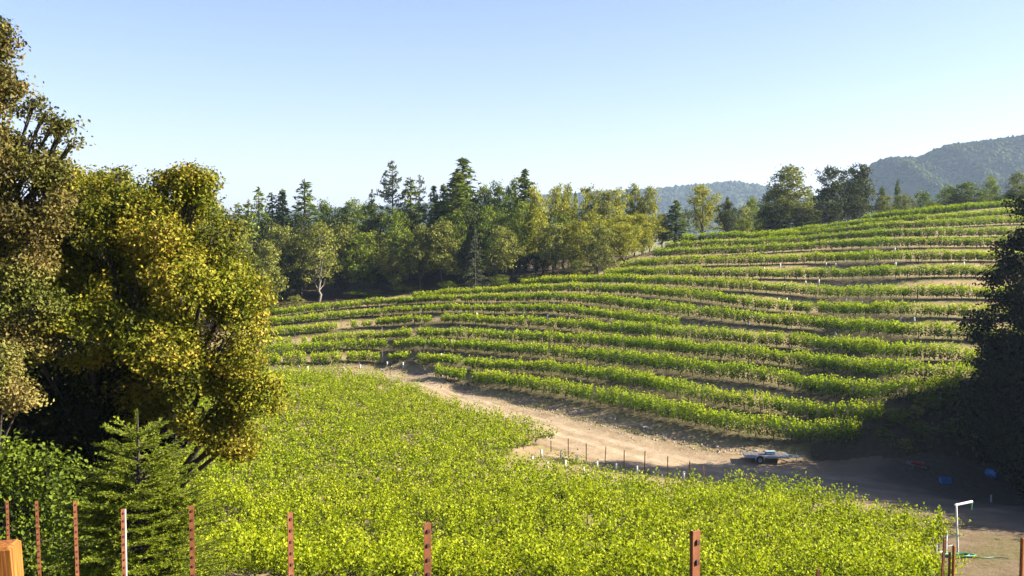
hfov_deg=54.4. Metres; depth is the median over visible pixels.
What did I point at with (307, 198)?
pine tree
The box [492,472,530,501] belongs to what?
grapevine
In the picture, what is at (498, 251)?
oak tree
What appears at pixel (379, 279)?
oak tree
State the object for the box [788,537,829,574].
grapevine
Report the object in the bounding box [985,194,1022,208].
oak tree
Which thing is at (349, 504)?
grapevine
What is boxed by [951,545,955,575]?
wooden post
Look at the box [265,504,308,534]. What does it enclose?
grapevine
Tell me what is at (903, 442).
bush
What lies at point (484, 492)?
grapevine
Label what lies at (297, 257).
oak tree
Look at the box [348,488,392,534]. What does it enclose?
grapevine
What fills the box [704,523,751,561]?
grapevine
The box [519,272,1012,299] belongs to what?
vine row
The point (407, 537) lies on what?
grapevine
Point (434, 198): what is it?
fir tree
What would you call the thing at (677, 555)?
grapevine
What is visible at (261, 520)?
grapevine
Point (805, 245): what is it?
vine row
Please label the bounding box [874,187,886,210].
fir tree
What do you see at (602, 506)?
grapevine
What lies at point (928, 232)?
vine row
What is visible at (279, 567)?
grapevine
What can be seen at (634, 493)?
grapevine
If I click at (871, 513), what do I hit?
grapevine
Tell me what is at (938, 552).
grapevine
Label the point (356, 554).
grapevine
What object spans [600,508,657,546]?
grapevine
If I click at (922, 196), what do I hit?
broadleaf tree
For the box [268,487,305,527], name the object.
grapevine
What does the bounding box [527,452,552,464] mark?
young vine
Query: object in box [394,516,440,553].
grapevine
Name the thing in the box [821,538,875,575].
grapevine
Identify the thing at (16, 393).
oak tree
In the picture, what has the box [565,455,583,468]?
young vine
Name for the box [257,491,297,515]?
grapevine
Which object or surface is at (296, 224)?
oak tree
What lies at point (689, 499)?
grapevine
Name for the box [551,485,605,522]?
grapevine
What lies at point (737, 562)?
grapevine
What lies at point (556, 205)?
broadleaf tree
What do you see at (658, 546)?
grapevine
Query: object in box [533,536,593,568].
grapevine
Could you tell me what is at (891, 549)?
grapevine
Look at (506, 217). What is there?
broadleaf tree
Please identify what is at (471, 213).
oak tree
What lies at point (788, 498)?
grapevine
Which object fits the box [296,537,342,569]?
grapevine
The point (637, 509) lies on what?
grapevine
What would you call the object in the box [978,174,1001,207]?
broadleaf tree
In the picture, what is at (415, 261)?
oak tree
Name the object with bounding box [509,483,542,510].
grapevine
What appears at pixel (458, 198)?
fir tree
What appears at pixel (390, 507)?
grapevine
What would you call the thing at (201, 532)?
grapevine
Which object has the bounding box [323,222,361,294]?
oak tree
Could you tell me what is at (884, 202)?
oak tree
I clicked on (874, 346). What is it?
vine row
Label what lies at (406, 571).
grapevine
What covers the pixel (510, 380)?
vine row
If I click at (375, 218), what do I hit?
oak tree
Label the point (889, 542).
grapevine
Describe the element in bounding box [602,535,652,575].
grapevine
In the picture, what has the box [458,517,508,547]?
grapevine
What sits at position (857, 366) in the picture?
vine row
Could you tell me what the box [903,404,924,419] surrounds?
bush
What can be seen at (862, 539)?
grapevine
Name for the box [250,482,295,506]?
grapevine
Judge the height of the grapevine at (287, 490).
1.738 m
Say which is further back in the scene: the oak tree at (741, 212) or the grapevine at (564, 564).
the oak tree at (741, 212)
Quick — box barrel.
[984,468,1000,479]
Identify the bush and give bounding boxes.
[266,291,280,314]
[286,295,304,307]
[344,289,382,296]
[388,284,418,292]
[439,281,460,290]
[487,274,511,288]
[516,274,540,282]
[564,257,593,280]
[590,255,622,276]
[731,215,752,236]
[874,426,895,441]
[883,408,913,426]
[896,437,919,451]
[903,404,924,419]
[906,420,942,441]
[914,394,946,415]
[921,200,948,214]
[936,387,962,409]
[976,189,1007,208]
[1013,185,1023,199]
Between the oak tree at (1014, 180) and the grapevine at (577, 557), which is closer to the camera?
the grapevine at (577, 557)
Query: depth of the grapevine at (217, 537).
39.58 m
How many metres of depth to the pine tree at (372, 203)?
166.13 m
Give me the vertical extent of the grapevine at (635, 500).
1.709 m
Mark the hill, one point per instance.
(908, 188)
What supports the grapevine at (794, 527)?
on the ground at (978, 543)
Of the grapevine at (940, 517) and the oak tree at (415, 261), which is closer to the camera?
the grapevine at (940, 517)
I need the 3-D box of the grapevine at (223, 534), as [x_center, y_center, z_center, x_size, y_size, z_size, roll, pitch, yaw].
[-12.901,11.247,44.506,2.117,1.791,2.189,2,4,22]
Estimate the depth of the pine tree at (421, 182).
167.97 m
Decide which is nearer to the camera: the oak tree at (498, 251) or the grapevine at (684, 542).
the grapevine at (684, 542)
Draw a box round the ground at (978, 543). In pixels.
[0,207,1023,575]
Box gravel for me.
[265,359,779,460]
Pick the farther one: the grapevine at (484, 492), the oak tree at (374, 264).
the oak tree at (374, 264)
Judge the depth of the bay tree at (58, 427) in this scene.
27.05 m
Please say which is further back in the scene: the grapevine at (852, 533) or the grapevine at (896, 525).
the grapevine at (896, 525)
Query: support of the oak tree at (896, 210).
on the ground at (978, 543)
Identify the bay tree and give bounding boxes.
[0,284,194,560]
[941,186,1023,470]
[968,399,1021,470]
[994,403,1023,502]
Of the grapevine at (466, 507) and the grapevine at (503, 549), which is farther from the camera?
the grapevine at (466, 507)
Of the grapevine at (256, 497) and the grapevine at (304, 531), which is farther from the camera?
the grapevine at (256, 497)
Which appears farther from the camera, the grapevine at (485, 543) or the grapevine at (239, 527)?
the grapevine at (239, 527)
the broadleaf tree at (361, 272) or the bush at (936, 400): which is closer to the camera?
the bush at (936, 400)
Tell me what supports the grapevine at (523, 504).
on the ground at (978, 543)
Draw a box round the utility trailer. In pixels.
[742,450,802,463]
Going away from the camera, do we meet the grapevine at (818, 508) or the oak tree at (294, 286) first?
the grapevine at (818, 508)
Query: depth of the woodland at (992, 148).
1430.73 m
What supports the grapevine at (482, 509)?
on the ground at (978, 543)
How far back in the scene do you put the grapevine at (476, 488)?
55.45 m
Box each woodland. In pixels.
[200,180,805,235]
[752,134,1023,233]
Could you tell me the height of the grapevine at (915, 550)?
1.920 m
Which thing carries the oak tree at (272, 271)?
on the ground at (978, 543)
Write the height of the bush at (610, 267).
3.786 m
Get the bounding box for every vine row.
[252,335,959,402]
[253,325,978,381]
[255,312,985,363]
[257,348,887,422]
[259,301,681,329]
[263,289,1021,342]
[411,281,1010,319]
[433,362,863,443]
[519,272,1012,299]
[604,263,1019,279]
[617,248,1023,268]
[652,235,1015,257]
[664,225,1023,249]
[681,214,1023,242]
[777,207,1020,233]
[863,199,1023,219]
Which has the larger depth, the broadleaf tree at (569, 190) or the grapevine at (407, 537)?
the broadleaf tree at (569, 190)
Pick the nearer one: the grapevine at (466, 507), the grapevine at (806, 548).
the grapevine at (806, 548)
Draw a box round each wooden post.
[0,539,23,575]
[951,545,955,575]
[1019,537,1023,575]
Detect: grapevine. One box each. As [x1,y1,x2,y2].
[185,473,233,508]
[187,484,216,507]
[192,467,230,497]
[195,518,208,556]
[196,515,217,540]
[197,492,232,520]
[200,528,241,575]
[201,511,234,542]
[202,538,250,575]
[204,520,237,544]
[215,474,249,498]
[215,505,263,534]
[216,483,259,521]
[218,476,255,518]
[219,512,274,559]
[221,524,287,575]
[222,529,280,575]
[226,529,263,573]
[227,515,264,554]
[233,476,271,496]
[236,497,270,516]
[237,491,284,529]
[239,489,279,508]
[239,521,302,572]
[242,506,285,534]
[244,522,306,575]
[247,535,318,575]
[248,522,312,575]
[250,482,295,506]
[256,517,286,542]
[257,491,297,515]
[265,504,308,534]
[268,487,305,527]
[269,478,306,503]
[272,523,317,549]
[277,477,317,510]
[279,513,313,544]
[286,493,322,524]
[290,482,338,510]
[294,506,328,537]
[294,537,343,575]
[296,525,342,553]
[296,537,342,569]
[297,470,333,497]
[297,520,336,543]
[297,538,347,575]
[299,533,351,570]
[302,495,345,520]
[308,497,351,531]
[310,513,355,542]
[314,473,351,504]
[315,476,356,504]
[317,511,368,548]
[319,535,379,575]
[319,537,361,575]
[324,492,357,515]
[326,494,371,527]
[330,515,381,540]
[333,478,373,503]
[336,527,371,575]
[337,538,390,572]
[339,487,380,522]
[342,546,396,575]
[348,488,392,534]
[348,542,423,575]
[350,528,393,553]
[353,472,394,500]
[355,523,407,566]
[357,502,404,534]
[359,480,401,506]
[360,510,404,541]
[363,493,407,531]
[364,538,423,575]
[365,516,423,547]
[370,498,412,529]
[371,485,415,507]
[372,478,409,496]
[376,525,431,575]
[376,532,441,575]
[385,515,423,538]
[391,480,425,508]
[391,491,422,515]
[392,501,432,528]
[392,533,446,575]
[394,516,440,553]
[406,481,445,519]
[407,539,462,575]
[408,481,445,500]
[408,529,450,551]
[411,534,462,564]
[413,494,448,530]
[419,528,484,569]
[420,466,457,505]
[420,495,475,536]
[421,479,453,508]
[421,536,485,575]
[425,486,469,515]
[430,505,480,542]
[431,532,467,558]
[439,500,479,529]
[440,478,470,503]
[443,533,488,572]
[446,553,510,575]
[447,478,490,503]
[449,522,511,562]
[452,504,495,538]
[457,531,497,558]
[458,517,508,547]
[459,491,492,526]
[459,498,492,517]
[459,542,519,575]
[459,546,535,575]
[460,474,497,502]
[461,489,497,521]
[465,538,529,575]
[470,485,513,525]
[471,486,515,517]
[473,530,526,562]
[475,513,512,537]
[481,473,526,498]
[484,506,534,545]
[488,491,530,519]
[491,497,527,529]
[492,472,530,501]
[498,530,550,575]
[501,521,558,556]
[502,505,552,539]
[504,524,550,570]
[505,496,550,525]
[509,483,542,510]
[515,492,553,512]
[515,540,577,575]
[516,480,545,503]
[516,486,572,534]
[518,509,570,540]
[518,524,575,553]
[526,518,587,549]
[527,538,584,575]
[531,479,557,501]
[531,497,584,535]
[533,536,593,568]
[536,477,581,506]
[544,473,584,503]
[544,494,601,530]
[544,498,582,521]
[545,510,605,544]
[548,523,605,561]
[548,529,605,574]
[548,550,601,575]
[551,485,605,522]
[554,551,612,575]
[558,472,594,502]
[564,484,608,522]
[566,548,616,575]
[567,508,615,546]
[568,529,624,561]
[575,531,622,568]
[580,478,610,503]
[581,486,633,521]
[584,479,623,518]
[589,505,630,545]
[590,486,644,526]
[590,549,636,575]
[595,512,641,551]
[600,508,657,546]
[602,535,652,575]
[605,534,647,575]
[605,539,680,575]
[613,488,646,507]
[613,498,659,525]
[617,537,685,574]
[618,481,661,507]
[621,550,682,575]
[625,507,652,536]
[625,538,665,568]
[630,536,671,558]
[631,499,671,517]
[632,513,675,549]
[636,507,696,541]
[638,493,676,512]
[639,495,675,529]
[644,535,701,573]
[648,498,693,523]
[648,525,713,571]
[649,534,683,559]
[650,489,685,510]
[650,512,705,543]
[657,495,701,525]
[660,546,722,575]
[661,526,731,564]
[665,558,720,575]
[667,487,716,524]
[671,525,715,552]
[673,492,702,515]
[674,536,745,575]
[677,512,708,537]
[677,527,732,553]
[684,486,720,523]
[689,502,739,530]
[689,510,730,536]
[697,515,740,557]
[699,491,731,516]
[700,543,759,575]
[701,537,734,569]
[702,501,752,526]
[704,516,748,546]
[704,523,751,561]
[705,558,760,575]
[706,484,757,512]
[712,505,760,539]
[715,536,777,563]
[716,535,780,572]
[717,498,759,528]
[717,541,778,575]
[727,496,768,525]
[730,518,792,553]
[732,502,775,539]
[734,554,804,575]
[736,539,786,573]
[742,500,800,536]
[743,538,795,575]
[746,487,784,512]
[746,549,803,575]
[749,527,799,555]
[757,513,814,549]
[762,486,803,516]
[762,525,807,567]
[763,493,804,528]
[768,519,827,545]
[773,494,818,528]
[773,544,821,575]
[776,492,803,514]
[776,534,841,562]
[782,515,827,543]
[784,531,835,559]
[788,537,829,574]
[791,560,839,575]
[792,501,834,532]
[793,496,842,524]
[797,520,851,561]
[801,503,849,536]
[802,511,845,542]
[802,535,863,575]
[812,551,870,575]
[816,507,872,535]
[818,529,858,556]
[820,514,880,546]
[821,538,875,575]
[824,498,867,527]
[827,535,885,569]
[838,537,901,575]
[840,516,892,545]
[840,532,898,563]
[840,533,897,564]
[847,502,889,524]
[847,503,884,528]
[848,551,902,575]
[850,522,915,565]
[858,514,901,539]
[858,522,894,547]
[862,530,925,559]
[863,548,920,575]
[866,507,924,536]
[870,498,926,541]
[873,536,926,575]
[877,523,930,554]
[881,540,947,575]
[882,501,934,529]
[882,561,930,575]
[889,517,942,549]
[889,537,951,575]
[892,538,956,570]
[895,512,948,545]
[900,548,981,575]
[908,502,970,548]
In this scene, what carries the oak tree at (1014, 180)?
on the ground at (978, 543)
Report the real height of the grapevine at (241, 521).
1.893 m
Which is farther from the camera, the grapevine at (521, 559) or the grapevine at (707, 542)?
the grapevine at (707, 542)
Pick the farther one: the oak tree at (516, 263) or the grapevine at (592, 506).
the oak tree at (516, 263)
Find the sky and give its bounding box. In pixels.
[0,0,1023,226]
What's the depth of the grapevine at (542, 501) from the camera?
53.53 m
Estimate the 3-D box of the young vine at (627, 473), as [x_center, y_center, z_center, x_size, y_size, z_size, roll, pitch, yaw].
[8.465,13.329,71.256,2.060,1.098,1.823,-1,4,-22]
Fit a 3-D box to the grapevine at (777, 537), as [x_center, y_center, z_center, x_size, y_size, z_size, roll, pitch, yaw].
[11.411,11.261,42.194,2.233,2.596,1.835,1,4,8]
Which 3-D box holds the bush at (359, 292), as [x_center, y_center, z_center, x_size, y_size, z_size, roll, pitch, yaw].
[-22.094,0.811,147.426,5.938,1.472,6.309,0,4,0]
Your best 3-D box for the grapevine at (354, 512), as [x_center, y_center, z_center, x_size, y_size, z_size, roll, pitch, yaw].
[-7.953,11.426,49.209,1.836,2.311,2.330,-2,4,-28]
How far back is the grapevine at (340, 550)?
38.24 m
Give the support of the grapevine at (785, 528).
on the ground at (978, 543)
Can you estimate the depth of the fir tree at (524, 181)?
162.03 m
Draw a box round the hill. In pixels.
[792,141,1023,223]
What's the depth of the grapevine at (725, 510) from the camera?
51.28 m
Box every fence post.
[5,500,9,539]
[35,501,41,575]
[73,501,78,575]
[121,508,126,575]
[189,505,194,575]
[287,512,293,575]
[424,522,430,575]
[689,530,699,575]
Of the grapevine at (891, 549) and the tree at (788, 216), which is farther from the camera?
the tree at (788, 216)
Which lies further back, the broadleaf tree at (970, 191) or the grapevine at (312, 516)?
the broadleaf tree at (970, 191)
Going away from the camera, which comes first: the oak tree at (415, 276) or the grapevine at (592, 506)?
the grapevine at (592, 506)
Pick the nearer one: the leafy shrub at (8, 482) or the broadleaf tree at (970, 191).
the leafy shrub at (8, 482)
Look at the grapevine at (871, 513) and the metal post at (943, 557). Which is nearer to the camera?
the metal post at (943, 557)
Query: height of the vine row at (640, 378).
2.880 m
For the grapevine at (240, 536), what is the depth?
40.23 m
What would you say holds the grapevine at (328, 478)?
on the ground at (978, 543)
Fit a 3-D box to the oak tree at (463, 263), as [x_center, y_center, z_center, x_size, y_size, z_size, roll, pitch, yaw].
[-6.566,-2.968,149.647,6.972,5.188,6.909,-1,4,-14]
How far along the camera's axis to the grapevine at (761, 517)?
48.71 m
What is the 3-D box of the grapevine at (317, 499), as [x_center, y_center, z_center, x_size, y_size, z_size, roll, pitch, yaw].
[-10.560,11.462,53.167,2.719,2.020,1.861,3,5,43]
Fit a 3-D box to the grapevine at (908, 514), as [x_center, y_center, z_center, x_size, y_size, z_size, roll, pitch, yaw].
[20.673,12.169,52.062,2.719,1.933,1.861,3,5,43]
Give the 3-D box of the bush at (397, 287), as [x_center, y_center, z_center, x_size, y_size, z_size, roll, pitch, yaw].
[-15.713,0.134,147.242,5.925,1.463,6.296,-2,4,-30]
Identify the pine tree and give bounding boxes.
[229,203,255,262]
[242,199,278,292]
[246,186,280,284]
[252,192,285,281]
[284,178,327,283]
[355,189,383,273]
[373,160,409,269]
[384,177,427,278]
[414,175,427,223]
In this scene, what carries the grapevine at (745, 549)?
on the ground at (978, 543)
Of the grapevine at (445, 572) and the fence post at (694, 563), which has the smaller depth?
the fence post at (694, 563)
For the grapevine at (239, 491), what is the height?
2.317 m
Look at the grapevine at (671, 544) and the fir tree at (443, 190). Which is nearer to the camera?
the grapevine at (671, 544)
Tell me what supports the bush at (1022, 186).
on the ground at (978, 543)
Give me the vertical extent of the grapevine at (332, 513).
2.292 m
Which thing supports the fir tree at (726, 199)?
on the ground at (978, 543)
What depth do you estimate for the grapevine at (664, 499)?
54.23 m
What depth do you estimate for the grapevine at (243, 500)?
49.89 m
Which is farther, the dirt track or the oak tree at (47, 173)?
the dirt track
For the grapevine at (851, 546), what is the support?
on the ground at (978, 543)
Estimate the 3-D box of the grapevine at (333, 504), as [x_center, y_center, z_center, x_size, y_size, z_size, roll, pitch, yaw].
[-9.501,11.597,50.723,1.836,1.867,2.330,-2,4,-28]
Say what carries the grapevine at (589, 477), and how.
on the ground at (978, 543)
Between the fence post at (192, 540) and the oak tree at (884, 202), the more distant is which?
the oak tree at (884, 202)
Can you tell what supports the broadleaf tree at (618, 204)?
on the ground at (978, 543)
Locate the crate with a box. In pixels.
[939,477,951,483]
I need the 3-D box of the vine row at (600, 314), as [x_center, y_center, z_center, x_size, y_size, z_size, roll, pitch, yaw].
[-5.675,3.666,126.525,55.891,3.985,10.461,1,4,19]
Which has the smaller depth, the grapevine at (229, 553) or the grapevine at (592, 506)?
the grapevine at (229, 553)
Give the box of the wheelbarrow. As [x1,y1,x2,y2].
[907,460,928,470]
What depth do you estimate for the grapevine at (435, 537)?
44.91 m
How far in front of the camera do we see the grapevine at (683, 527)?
47.44 m
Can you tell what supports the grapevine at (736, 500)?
on the ground at (978, 543)
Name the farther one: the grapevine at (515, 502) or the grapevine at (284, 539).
the grapevine at (515, 502)
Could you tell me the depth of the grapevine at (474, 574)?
34.80 m
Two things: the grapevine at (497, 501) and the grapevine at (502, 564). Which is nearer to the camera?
the grapevine at (502, 564)
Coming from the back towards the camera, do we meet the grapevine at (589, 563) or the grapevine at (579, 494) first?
the grapevine at (579, 494)
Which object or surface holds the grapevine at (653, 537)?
on the ground at (978, 543)
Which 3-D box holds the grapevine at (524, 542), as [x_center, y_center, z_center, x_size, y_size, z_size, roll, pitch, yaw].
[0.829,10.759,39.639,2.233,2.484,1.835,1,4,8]
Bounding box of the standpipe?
[935,500,972,553]
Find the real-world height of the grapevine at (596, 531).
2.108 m
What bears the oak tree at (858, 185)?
on the ground at (978, 543)
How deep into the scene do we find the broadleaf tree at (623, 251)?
148.71 m
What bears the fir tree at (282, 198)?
on the ground at (978, 543)
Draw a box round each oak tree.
[0,14,95,363]
[0,146,304,536]
[0,336,54,446]
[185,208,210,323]
[198,201,228,310]
[214,222,248,246]
[230,232,257,284]
[249,240,288,309]
[251,217,287,291]
[256,224,304,299]
[272,254,311,300]
[279,236,317,300]
[283,211,323,284]
[292,220,342,301]
[312,256,353,295]
[320,211,358,284]
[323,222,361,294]
[357,255,398,290]
[359,212,392,263]
[363,229,389,291]
[378,246,413,291]
[390,208,425,280]
[398,223,438,288]
[400,255,444,284]
[423,218,463,285]
[426,208,465,277]
[448,251,487,280]
[455,201,483,264]
[483,226,526,281]
[496,249,531,278]
[521,212,551,257]
[525,247,558,274]
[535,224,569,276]
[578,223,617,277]
[714,200,737,231]
[733,206,752,236]
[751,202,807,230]
[754,190,789,232]
[761,164,816,233]
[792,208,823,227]
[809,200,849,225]
[811,165,855,219]
[836,162,877,218]
[841,193,872,221]
[870,195,896,214]
[884,208,906,218]
[895,193,917,210]
[912,203,950,214]
[939,194,981,211]
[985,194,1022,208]
[1003,171,1023,199]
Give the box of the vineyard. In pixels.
[171,360,899,521]
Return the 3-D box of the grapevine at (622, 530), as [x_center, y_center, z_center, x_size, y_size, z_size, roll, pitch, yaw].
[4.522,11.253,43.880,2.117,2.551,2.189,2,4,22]
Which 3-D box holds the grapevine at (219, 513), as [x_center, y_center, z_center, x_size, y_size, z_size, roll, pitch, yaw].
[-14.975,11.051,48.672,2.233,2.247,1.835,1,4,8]
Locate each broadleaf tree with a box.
[313,197,340,259]
[334,197,367,248]
[339,231,378,294]
[354,200,384,231]
[376,208,414,284]
[442,209,474,279]
[466,207,507,276]
[471,204,510,280]
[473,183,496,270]
[484,179,512,258]
[493,212,531,275]
[503,175,522,235]
[506,199,533,275]
[518,207,552,275]
[525,182,550,270]
[544,183,572,267]
[547,211,580,268]
[557,219,599,277]
[561,182,578,267]
[568,183,610,249]
[570,211,615,266]
[592,187,632,259]
[602,212,642,258]
[607,222,643,266]
[622,181,650,255]
[625,212,667,252]
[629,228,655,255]
[636,182,663,251]
[653,213,672,246]
[682,182,723,232]
[743,196,763,236]
[753,202,776,236]
[805,192,819,229]
[908,188,935,207]
[934,185,962,211]
[944,181,989,210]
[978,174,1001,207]
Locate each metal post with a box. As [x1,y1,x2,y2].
[941,539,945,575]
[948,551,950,575]
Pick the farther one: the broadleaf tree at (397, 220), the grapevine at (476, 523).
the broadleaf tree at (397, 220)
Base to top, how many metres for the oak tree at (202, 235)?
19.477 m
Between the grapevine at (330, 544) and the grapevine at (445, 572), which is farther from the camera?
the grapevine at (330, 544)
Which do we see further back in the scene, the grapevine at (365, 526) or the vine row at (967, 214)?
the vine row at (967, 214)
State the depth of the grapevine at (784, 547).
41.57 m
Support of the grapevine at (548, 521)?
on the ground at (978, 543)
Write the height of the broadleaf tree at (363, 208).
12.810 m
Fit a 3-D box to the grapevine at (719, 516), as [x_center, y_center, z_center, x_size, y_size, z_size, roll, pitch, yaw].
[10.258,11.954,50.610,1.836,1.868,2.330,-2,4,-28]
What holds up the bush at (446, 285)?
on the ground at (978, 543)
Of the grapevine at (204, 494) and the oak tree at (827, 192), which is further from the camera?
the oak tree at (827, 192)
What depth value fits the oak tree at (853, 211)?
178.86 m
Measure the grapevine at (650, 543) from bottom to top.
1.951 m
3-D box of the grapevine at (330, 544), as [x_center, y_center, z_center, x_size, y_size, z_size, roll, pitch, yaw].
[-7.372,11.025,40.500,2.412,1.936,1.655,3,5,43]
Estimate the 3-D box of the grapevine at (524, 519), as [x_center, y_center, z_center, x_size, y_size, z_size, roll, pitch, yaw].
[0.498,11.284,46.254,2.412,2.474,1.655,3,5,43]
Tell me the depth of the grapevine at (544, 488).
56.88 m
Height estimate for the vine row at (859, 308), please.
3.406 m
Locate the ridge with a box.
[277,184,770,236]
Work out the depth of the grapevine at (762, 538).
44.64 m
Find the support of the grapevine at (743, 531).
on the ground at (978, 543)
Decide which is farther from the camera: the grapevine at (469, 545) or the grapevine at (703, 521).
the grapevine at (703, 521)
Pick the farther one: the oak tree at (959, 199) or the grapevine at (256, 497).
the oak tree at (959, 199)
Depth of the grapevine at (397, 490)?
54.32 m
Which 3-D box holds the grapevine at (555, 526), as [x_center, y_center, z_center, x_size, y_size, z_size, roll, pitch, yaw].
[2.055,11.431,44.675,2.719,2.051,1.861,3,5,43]
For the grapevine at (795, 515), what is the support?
on the ground at (978, 543)
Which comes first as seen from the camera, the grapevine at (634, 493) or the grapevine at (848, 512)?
the grapevine at (848, 512)
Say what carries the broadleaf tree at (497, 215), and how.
on the ground at (978, 543)
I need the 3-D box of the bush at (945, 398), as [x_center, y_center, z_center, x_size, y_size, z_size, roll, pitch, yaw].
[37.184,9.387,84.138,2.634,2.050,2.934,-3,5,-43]
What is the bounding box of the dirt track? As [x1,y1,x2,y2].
[585,254,654,279]
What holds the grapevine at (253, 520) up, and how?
on the ground at (978, 543)
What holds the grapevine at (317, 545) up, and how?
on the ground at (978, 543)
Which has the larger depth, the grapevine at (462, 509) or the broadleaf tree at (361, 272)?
the broadleaf tree at (361, 272)
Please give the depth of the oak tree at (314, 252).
145.18 m
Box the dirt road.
[265,369,1023,538]
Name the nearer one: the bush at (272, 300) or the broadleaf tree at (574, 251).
the bush at (272, 300)
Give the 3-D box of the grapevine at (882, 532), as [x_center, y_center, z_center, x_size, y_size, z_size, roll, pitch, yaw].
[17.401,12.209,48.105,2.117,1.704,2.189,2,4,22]
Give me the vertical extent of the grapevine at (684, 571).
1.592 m
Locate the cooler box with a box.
[764,450,774,454]
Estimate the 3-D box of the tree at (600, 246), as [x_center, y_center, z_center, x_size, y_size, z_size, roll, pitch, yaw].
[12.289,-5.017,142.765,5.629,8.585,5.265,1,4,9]
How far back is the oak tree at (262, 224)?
152.68 m
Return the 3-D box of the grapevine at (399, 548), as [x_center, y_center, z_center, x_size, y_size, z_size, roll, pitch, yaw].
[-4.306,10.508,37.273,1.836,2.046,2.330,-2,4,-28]
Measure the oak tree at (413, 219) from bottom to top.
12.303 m
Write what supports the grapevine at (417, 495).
on the ground at (978, 543)
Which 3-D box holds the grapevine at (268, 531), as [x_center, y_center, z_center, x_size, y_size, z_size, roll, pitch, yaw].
[-9.933,10.887,41.127,2.719,2.348,1.861,3,5,43]
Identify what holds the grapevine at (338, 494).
on the ground at (978, 543)
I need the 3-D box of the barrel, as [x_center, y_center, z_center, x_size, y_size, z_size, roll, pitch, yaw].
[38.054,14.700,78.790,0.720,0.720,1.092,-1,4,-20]
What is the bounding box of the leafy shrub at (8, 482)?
[0,429,104,575]
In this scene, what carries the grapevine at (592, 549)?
on the ground at (978, 543)
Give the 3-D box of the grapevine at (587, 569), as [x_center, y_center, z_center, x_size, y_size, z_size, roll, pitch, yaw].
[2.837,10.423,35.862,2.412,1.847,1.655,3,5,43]
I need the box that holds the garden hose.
[945,552,1008,558]
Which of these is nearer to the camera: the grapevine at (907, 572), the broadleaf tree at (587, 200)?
the grapevine at (907, 572)
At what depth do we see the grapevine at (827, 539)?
44.89 m
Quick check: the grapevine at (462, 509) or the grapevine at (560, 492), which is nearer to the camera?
the grapevine at (462, 509)
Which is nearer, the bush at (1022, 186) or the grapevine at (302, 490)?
the grapevine at (302, 490)
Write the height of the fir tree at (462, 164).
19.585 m
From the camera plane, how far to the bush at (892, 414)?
82.09 m
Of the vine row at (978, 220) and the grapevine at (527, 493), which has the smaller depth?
the grapevine at (527, 493)
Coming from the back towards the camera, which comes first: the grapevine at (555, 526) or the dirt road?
the dirt road
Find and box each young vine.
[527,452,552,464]
[545,456,574,467]
[555,449,577,461]
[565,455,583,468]
[566,461,591,477]
[580,459,600,472]
[592,465,621,476]
[615,468,639,477]
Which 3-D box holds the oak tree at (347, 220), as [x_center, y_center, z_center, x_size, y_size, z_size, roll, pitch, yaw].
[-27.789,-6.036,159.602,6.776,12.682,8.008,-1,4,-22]
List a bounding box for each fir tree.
[28,408,241,575]
[273,189,292,244]
[423,185,447,269]
[426,171,497,276]
[428,157,486,265]
[436,183,448,208]
[461,225,490,289]
[498,168,537,270]
[567,191,582,267]
[653,200,697,243]
[716,197,736,236]
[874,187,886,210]
[892,179,901,208]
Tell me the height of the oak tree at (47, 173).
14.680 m
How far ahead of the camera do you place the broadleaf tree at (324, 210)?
166.29 m
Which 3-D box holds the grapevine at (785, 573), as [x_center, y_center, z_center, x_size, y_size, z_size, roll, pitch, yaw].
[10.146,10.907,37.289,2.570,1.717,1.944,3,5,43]
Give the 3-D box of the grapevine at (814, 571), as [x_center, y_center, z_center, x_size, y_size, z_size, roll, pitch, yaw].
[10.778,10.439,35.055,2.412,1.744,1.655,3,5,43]
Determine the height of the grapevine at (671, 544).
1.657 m
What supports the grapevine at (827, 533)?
on the ground at (978, 543)
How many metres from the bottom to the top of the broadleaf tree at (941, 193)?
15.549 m
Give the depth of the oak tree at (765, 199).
174.80 m
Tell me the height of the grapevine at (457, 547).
2.397 m
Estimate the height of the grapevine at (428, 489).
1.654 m
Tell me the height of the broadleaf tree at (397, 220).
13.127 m
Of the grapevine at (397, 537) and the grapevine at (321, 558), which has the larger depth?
the grapevine at (397, 537)
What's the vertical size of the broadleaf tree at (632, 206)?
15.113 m
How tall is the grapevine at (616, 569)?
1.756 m
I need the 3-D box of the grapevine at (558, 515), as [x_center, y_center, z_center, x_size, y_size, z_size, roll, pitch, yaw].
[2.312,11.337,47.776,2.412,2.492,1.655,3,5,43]
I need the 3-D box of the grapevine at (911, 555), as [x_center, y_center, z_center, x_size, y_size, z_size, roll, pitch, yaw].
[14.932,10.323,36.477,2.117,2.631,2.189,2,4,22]
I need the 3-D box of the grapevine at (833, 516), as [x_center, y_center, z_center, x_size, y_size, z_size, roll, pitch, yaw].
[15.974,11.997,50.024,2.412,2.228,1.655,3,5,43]
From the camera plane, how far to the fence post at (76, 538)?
12.86 m
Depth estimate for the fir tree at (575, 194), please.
170.17 m
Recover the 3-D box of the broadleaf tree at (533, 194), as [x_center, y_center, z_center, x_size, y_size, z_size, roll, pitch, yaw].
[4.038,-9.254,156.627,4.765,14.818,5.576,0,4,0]
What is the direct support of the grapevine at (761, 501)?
on the ground at (978, 543)
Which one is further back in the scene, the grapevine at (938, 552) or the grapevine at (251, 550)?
the grapevine at (938, 552)
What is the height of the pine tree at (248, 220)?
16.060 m

